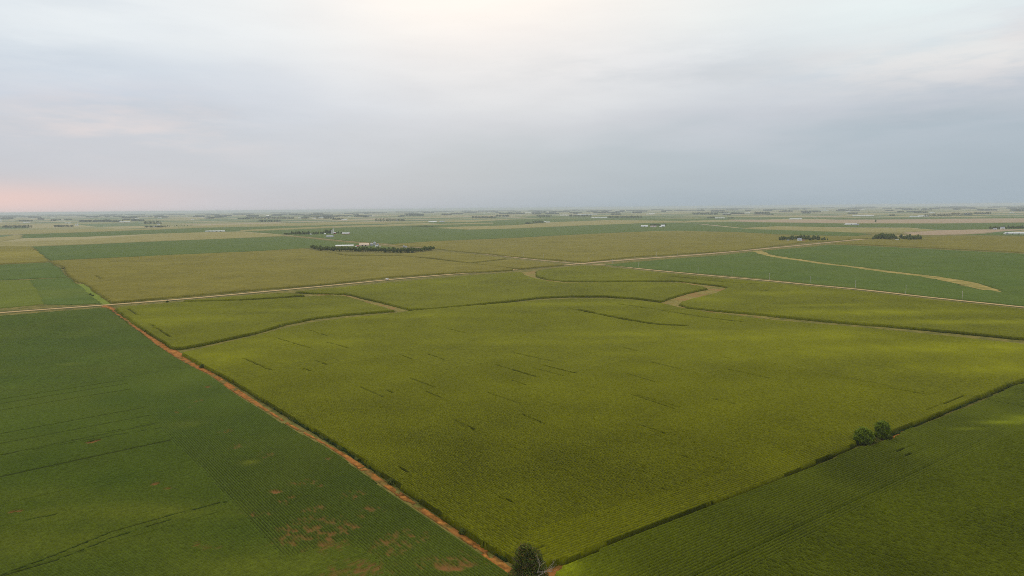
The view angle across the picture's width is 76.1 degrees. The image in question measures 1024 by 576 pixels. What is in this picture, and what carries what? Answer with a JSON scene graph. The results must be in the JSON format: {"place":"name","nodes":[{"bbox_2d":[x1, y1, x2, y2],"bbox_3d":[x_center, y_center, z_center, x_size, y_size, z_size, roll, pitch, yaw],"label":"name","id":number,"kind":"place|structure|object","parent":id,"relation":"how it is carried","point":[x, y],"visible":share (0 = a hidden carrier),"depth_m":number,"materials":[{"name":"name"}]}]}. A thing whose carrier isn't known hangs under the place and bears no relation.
{"place":"outdoors","nodes":[
{"label":"outdoors","id":0,"kind":"place"},
{"bbox_2d":[0,235,22,241],"bbox_3d":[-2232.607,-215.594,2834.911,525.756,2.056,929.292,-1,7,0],"label":"corn field","id":1,"kind":"structure","parent":0,"point":[8,238],"depth_m":2874.72,"materials":[{"name":"green plant"}]},
{"bbox_2d":[0,280,43,307],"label":"soybean field","id":2,"kind":"structure","parent":0,"point":[17,293],"depth_m":875.62,"materials":[{"name":"green plant"}]},
{"bbox_2d":[0,246,49,264],"bbox_3d":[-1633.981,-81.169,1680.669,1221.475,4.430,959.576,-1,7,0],"label":"corn field","id":3,"kind":"structure","parent":0,"point":[15,254],"depth_m":1648.61,"materials":[{"name":"plant"}]},
{"bbox_2d":[0,262,66,279],"bbox_3d":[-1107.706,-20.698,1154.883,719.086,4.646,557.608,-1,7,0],"label":"soybean field","id":4,"kind":"structure","parent":0,"point":[28,271],"depth_m":1196.39,"materials":[{"name":"green plant"}]},
{"bbox_2d":[30,278,101,304],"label":"soybean field","id":5,"kind":"structure","parent":0,"point":[60,291],"depth_m":888.84,"materials":[{"name":"green plant"}]},
{"bbox_2d":[0,232,282,246],"bbox_3d":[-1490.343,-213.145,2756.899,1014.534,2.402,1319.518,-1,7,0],"label":"corn field","id":6,"kind":"structure","parent":0,"point":[180,236],"depth_m":2589.24,"materials":[{"name":"plant"}]},
{"bbox_2d":[18,225,344,237],"bbox_3d":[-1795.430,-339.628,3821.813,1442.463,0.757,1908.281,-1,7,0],"label":"soybean field","id":7,"kind":"structure","parent":0,"point":[112,233],"depth_m":3542.83,"materials":[{"name":"green plant"}]},
{"bbox_2d":[0,222,420,234],"bbox_3d":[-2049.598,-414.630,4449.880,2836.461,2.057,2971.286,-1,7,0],"label":"corn field","id":8,"kind":"structure","parent":0,"point":[7,232],"depth_m":4172.95,"materials":[{"name":"green plant"}]},
{"bbox_2d":[34,236,391,260],"bbox_3d":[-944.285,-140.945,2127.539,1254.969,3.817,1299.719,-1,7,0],"label":"soybean field","id":9,"kind":"structure","parent":0,"point":[93,251],"depth_m":1987.97,"materials":[{"name":"green plant"}]},
{"bbox_2d":[184,293,303,301],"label":"corn field","id":10,"kind":"structure","parent":0,"point":[262,296],"depth_m":817.11,"materials":[{"name":"green plant"}]},
{"bbox_2d":[114,295,394,349],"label":"corn field","id":11,"kind":"structure","parent":0,"point":[179,325],"depth_m":679.46,"materials":[{"name":"green plant"}]},
{"bbox_2d":[0,308,511,575],"bbox_3d":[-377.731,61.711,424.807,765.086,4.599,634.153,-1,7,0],"label":"soybean field","id":12,"kind":"structure","parent":0,"point":[126,449],"depth_m":263.04,"materials":[{"name":"green plant"}]},
{"bbox_2d":[50,248,512,303],"bbox_3d":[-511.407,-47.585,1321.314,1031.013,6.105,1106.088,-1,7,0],"label":"corn field","id":13,"kind":"structure","parent":0,"point":[125,279],"depth_m":1161.90,"materials":[{"name":"green plant"}]},
{"bbox_2d":[0,264,572,312],"bbox_3d":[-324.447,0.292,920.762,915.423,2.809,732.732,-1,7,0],"label":"gravel road","id":14,"kind":"structure","parent":0,"point":[228,294],"depth_m":846.70,"materials":[{"name":"beige gravel"}]},
{"bbox_2d":[241,223,492,230],"bbox_3d":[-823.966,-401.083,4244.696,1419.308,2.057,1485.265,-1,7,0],"label":"corn field","id":15,"kind":"structure","parent":0,"point":[358,226],"depth_m":4240.76,"materials":[{"name":"green plant"}]},
{"bbox_2d":[341,222,456,224],"bbox_3d":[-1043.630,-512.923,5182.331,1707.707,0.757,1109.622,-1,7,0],"label":"soybean field","id":16,"kind":"structure","parent":0,"point":[401,223],"depth_m":5014.54,"materials":[{"name":"green plant"}]},
{"bbox_2d":[322,251,505,262],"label":"corn field","id":17,"kind":"structure","parent":0,"point":[458,257],"depth_m":1499.30,"materials":[{"name":"green plant"}]},
{"bbox_2d":[286,235,578,263],"bbox_3d":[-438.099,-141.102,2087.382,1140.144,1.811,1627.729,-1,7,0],"label":"dirt road","id":18,"kind":"structure","parent":0,"point":[487,254],"depth_m":1454.46,"materials":[{"name":"brown soil"}]},
{"bbox_2d":[295,272,707,310],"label":"corn field","id":19,"kind":"structure","parent":0,"point":[456,291],"depth_m":861.09,"materials":[{"name":"green plant"}]},
{"bbox_2d":[0,205,1023,567],"bbox_3d":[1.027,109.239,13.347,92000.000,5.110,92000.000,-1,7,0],"label":"ground","id":20,"kind":"structure","parent":0,"point":[182,219],"depth_m":5541.25,"materials":[{"name":"brown soil"}]},
{"bbox_2d":[0,225,31,227],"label":"woodlot","id":21,"kind":"object","parent":20,"relation":"on","point":[15,226],"visible":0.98,"depth_m":4754.26,"materials":[{"name":"green plant"}]},
{"bbox_2d":[54,225,73,226],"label":"woodlot","id":22,"kind":"object","parent":20,"relation":"on","point":[64,225],"visible":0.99,"depth_m":4874.20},
{"bbox_2d":[78,284,109,304],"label":"grass waterway","id":23,"kind":"object","parent":20,"relation":"on","point":[98,297],"depth_m":850.74,"materials":[{"name":"green plant"}]},
{"bbox_2d":[79,220,110,221],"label":"woodlot","id":24,"kind":"object","parent":20,"relation":"on","point":[94,220],"visible":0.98,"depth_m":7223.83,"materials":[{"name":"green plant"}]},
{"bbox_2d":[245,216,293,218],"bbox_3d":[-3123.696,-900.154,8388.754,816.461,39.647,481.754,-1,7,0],"label":"woodlot","id":25,"kind":"object","parent":20,"relation":"on","point":[283,217],"visible":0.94,"depth_m":8336.38,"materials":[{"name":"green plant"}]},
{"bbox_2d":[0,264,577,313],"bbox_3d":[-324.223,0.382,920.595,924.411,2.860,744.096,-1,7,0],"label":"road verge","id":26,"kind":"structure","parent":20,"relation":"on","point":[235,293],"depth_m":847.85,"materials":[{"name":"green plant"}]},
{"bbox_2d":[101,305,511,573],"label":"dead grass strip","id":27,"kind":"object","parent":20,"relation":"on","point":[497,561],"visible":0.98,"depth_m":284.37,"materials":[{"name":"brown plant"}]},
{"bbox_2d":[388,478,394,484],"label":"bush","id":28,"kind":"object","parent":27,"relation":"on","point":[390,481],"visible":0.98,"depth_m":260.77,"materials":[{"name":"green plant"}]},
{"bbox_2d":[459,528,465,534],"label":"bush","id":29,"kind":"object","parent":27,"relation":"on","point":[462,530],"visible":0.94,"depth_m":220.64,"materials":[{"name":"green plant"}]},
{"bbox_2d":[310,215,339,216],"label":"woodlot","id":30,"kind":"object","parent":20,"relation":"on","point":[325,215],"visible":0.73,"depth_m":10226.68,"materials":[{"name":"green plant"}]},
{"bbox_2d":[308,294,407,311],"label":"grass waterway","id":31,"kind":"object","parent":20,"relation":"on","point":[386,306],"depth_m":782.83,"materials":[{"name":"green plant"}]},
{"bbox_2d":[216,374,507,561],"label":"ditch weeds","id":32,"kind":"object","parent":20,"relation":"on","point":[341,448],"visible":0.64,"depth_m":298.86,"materials":[{"name":"green plant"}]},
{"bbox_2d":[359,243,368,245],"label":"machine shed","id":33,"kind":"structure","parent":20,"relation":"on","point":[363,244],"depth_m":1963.50,"materials":[{"name":"beige metal"}]},
{"bbox_2d":[406,214,422,215],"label":"woodlot","id":34,"kind":"object","parent":20,"relation":"on","point":[414,214],"visible":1,"depth_m":10446.57,"materials":[{"name":"green plant"}]},
{"bbox_2d":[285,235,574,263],"bbox_3d":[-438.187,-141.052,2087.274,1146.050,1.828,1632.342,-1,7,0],"label":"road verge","id":35,"kind":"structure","parent":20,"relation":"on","point":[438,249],"depth_m":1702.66,"materials":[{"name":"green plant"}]},
{"bbox_2d":[472,216,496,218],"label":"woodlot","id":36,"kind":"object","parent":20,"relation":"on","point":[484,217],"visible":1,"depth_m":7092.20,"materials":[{"name":"green plant"}]},
{"bbox_2d":[0,205,1023,220],"bbox_3d":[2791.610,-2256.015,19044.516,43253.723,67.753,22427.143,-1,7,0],"label":"distant woodland","id":37,"kind":"object","parent":20,"relation":"on","point":[38,216],"visible":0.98,"depth_m":15109.76,"materials":[{"name":"green plant"}]},
{"bbox_2d":[508,543,555,575],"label":"broad tree","id":38,"kind":"object","parent":20,"relation":"on","point":[534,566],"visible":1,"depth_m":190.84,"materials":[{"name":"green plant"}]},
{"bbox_2d":[522,271,568,282],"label":"grass waterway","id":39,"kind":"object","parent":20,"relation":"on","point":[531,274],"depth_m":1094.08,"materials":[{"name":"plant"}]},
{"bbox_2d":[544,565,562,575],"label":"dead grass patch","id":40,"kind":"object","parent":20,"relation":"on","point":[555,569],"visible":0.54,"depth_m":198.90,"materials":[{"name":"brown plant"}]},
{"bbox_2d":[608,215,641,217],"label":"woodlot","id":41,"kind":"object","parent":20,"relation":"on","point":[625,216],"visible":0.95,"depth_m":6479.65,"materials":[{"name":"green plant"}]},
{"bbox_2d":[692,212,717,214],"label":"woodlot","id":42,"kind":"object","parent":20,"relation":"on","point":[706,213],"visible":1,"depth_m":8587.32,"materials":[{"name":"green plant"}]},
{"bbox_2d":[662,282,769,318],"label":"grass waterway","id":43,"kind":"object","parent":20,"relation":"on","point":[676,301],"depth_m":794.30,"materials":[{"name":"green plant"}]},
{"bbox_2d":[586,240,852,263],"bbox_3d":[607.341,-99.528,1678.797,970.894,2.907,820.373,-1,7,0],"label":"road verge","id":44,"kind":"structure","parent":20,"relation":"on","point":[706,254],"depth_m":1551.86,"materials":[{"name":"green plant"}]},
{"bbox_2d":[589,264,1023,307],"bbox_3d":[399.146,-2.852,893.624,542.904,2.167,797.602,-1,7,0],"label":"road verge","id":45,"kind":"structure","parent":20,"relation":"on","point":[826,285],"depth_m":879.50,"materials":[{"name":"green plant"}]},
{"bbox_2d":[853,426,875,445],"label":"round tree","id":46,"kind":"object","parent":20,"relation":"on","point":[863,435],"visible":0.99,"depth_m":305.23,"materials":[{"name":"green plant"}]},
{"bbox_2d":[873,420,891,439],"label":"round tree","id":47,"kind":"object","parent":20,"relation":"on","point":[882,429],"visible":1,"depth_m":311.71,"materials":[{"name":"green plant"}]},
{"bbox_2d":[925,213,950,216],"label":"woodlot","id":48,"kind":"object","parent":20,"relation":"on","point":[939,215],"visible":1,"depth_m":5716.50,"materials":[{"name":"green plant"}]},
{"bbox_2d":[891,382,1022,435],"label":"ditch weeds","id":49,"kind":"object","parent":20,"relation":"on","point":[901,430],"visible":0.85,"depth_m":354.99,"materials":[{"name":"green plant"}]},
{"bbox_2d":[951,212,972,215],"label":"woodlot","id":50,"kind":"object","parent":20,"relation":"on","point":[971,214],"visible":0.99,"depth_m":6046.15,"materials":[{"name":"green plant"}]},
{"bbox_2d":[977,209,996,210],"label":"woodlot","id":51,"kind":"object","parent":20,"relation":"on","point":[987,209],"visible":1,"depth_m":10298.06,"materials":[{"name":"green plant"}]},
{"bbox_2d":[1003,232,1023,233],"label":"long shed","id":52,"kind":"structure","parent":20,"relation":"on","point":[1014,233],"depth_m":2328.19,"materials":[{"name":"white paint"}]},
{"bbox_2d":[0,0,1023,214],"label":"sky","id":53,"kind":"structure","parent":0,"point":[107,106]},
{"bbox_2d":[474,259,564,268],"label":"corn field","id":54,"kind":"structure","parent":0,"point":[515,264],"depth_m":1252.73,"materials":[{"name":"green plant"}]},
{"bbox_2d":[243,223,870,243],"bbox_3d":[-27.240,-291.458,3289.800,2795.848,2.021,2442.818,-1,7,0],"label":"soybean field","id":55,"kind":"structure","parent":0,"point":[397,234],"depth_m":2996.03,"materials":[{"name":"green plant"}]},
{"bbox_2d":[441,220,684,229],"bbox_3d":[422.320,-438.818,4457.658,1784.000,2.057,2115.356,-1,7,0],"label":"corn field","id":56,"kind":"structure","parent":0,"point":[576,223],"depth_m":4268.28,"materials":[{"name":"green plant"}]},
{"bbox_2d":[402,218,736,226],"bbox_3d":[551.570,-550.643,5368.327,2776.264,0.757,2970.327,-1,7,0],"label":"soybean field","id":57,"kind":"structure","parent":0,"point":[508,222],"depth_m":5478.21,"materials":[{"name":"green plant"}]},
{"bbox_2d":[523,216,658,217],"bbox_3d":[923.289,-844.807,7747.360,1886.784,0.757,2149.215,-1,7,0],"label":"soybean field","id":58,"kind":"structure","parent":0,"point":[583,217],"depth_m":7470.52,"materials":[{"name":"green plant"}]},
{"bbox_2d":[182,298,1023,568],"bbox_3d":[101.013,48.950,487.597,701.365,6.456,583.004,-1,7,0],"label":"corn field","id":59,"kind":"structure","parent":0,"point":[564,431],"depth_m":375.80,"materials":[{"name":"green plant"}]},
{"bbox_2d":[393,231,882,262],"bbox_3d":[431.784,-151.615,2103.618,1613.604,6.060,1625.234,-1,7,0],"label":"corn field","id":60,"kind":"structure","parent":0,"point":[583,248],"depth_m":1904.75,"materials":[{"name":"green plant"}]},
{"bbox_2d":[579,240,850,263],"bbox_3d":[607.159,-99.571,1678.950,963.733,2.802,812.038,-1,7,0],"label":"gravel road","id":61,"kind":"structure","parent":0,"point":[707,253],"depth_m":1529.63,"materials":[{"name":"beige gravel"}]},
{"bbox_2d":[535,265,1023,340],"bbox_3d":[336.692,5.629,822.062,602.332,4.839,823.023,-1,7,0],"label":"corn field","id":62,"kind":"structure","parent":0,"point":[808,303],"depth_m":702.00,"materials":[{"name":"green plant"}]},
{"bbox_2d":[555,383,1023,575],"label":"corn field","id":63,"kind":"structure","parent":0,"point":[942,496],"depth_m":227.11,"materials":[{"name":"green plant"}]},
{"bbox_2d":[595,264,1022,306],"bbox_3d":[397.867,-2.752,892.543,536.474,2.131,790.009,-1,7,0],"label":"dirt road","id":64,"kind":"structure","parent":0,"point":[837,287],"depth_m":865.05,"materials":[{"name":"brown soil"}]},
{"bbox_2d":[606,245,1023,305],"bbox_3d":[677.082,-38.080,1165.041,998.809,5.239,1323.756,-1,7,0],"label":"soybean field","id":65,"kind":"structure","parent":0,"point":[1003,273],"depth_m":1137.49,"materials":[{"name":"green plant"}]},
{"bbox_2d":[753,251,937,276],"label":"grass waterway","id":66,"kind":"object","parent":65,"relation":"on","point":[763,253],"depth_m":1219.52,"materials":[{"name":"green plant"}]},
{"bbox_2d":[926,277,1000,291],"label":"grass waterway","id":67,"kind":"object","parent":65,"relation":"on","point":[972,284],"depth_m":902.49,"materials":[{"name":"plant"}]},
{"bbox_2d":[742,226,934,232],"bbox_3d":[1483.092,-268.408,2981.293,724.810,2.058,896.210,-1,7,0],"label":"corn field","id":68,"kind":"structure","parent":0,"point":[870,230],"depth_m":2878.60,"materials":[{"name":"green plant"}]},
{"bbox_2d":[683,217,1023,218],"bbox_3d":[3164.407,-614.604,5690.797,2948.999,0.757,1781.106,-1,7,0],"label":"soybean field","id":69,"kind":"structure","parent":0,"point":[857,218],"depth_m":5258.09,"materials":[{"name":"green plant"}]},
{"bbox_2d":[688,222,1023,229],"bbox_3d":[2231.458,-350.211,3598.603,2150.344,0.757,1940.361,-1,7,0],"label":"soybean field","id":70,"kind":"structure","parent":0,"point":[958,226],"depth_m":3511.66,"materials":[{"name":"green plant"}]},
{"bbox_2d":[730,219,1023,222],"bbox_3d":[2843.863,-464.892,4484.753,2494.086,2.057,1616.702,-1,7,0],"label":"grain field","id":71,"kind":"structure","parent":0,"point":[924,221],"depth_m":4296.10,"materials":[{"name":"beige plant"}]},
{"bbox_2d":[833,236,1023,252],"bbox_3d":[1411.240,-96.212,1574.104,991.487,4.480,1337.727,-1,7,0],"label":"corn field","id":72,"kind":"structure","parent":0,"point":[996,244],"depth_m":1817.38,"materials":[{"name":"green plant"}]},
{"bbox_2d":[906,229,1023,234],"bbox_3d":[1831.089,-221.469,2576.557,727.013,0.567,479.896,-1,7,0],"label":"grain field","id":73,"kind":"structure","parent":0,"point":[948,232],"depth_m":2585.58,"materials":[{"name":"beige plant"}]},
{"bbox_2d":[969,232,1023,235],"bbox_3d":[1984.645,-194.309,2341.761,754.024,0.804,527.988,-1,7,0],"label":"soybean field","id":74,"kind":"structure","parent":0,"point":[999,234],"depth_m":2326.27,"materials":[{"name":"green plant"}]}
]}

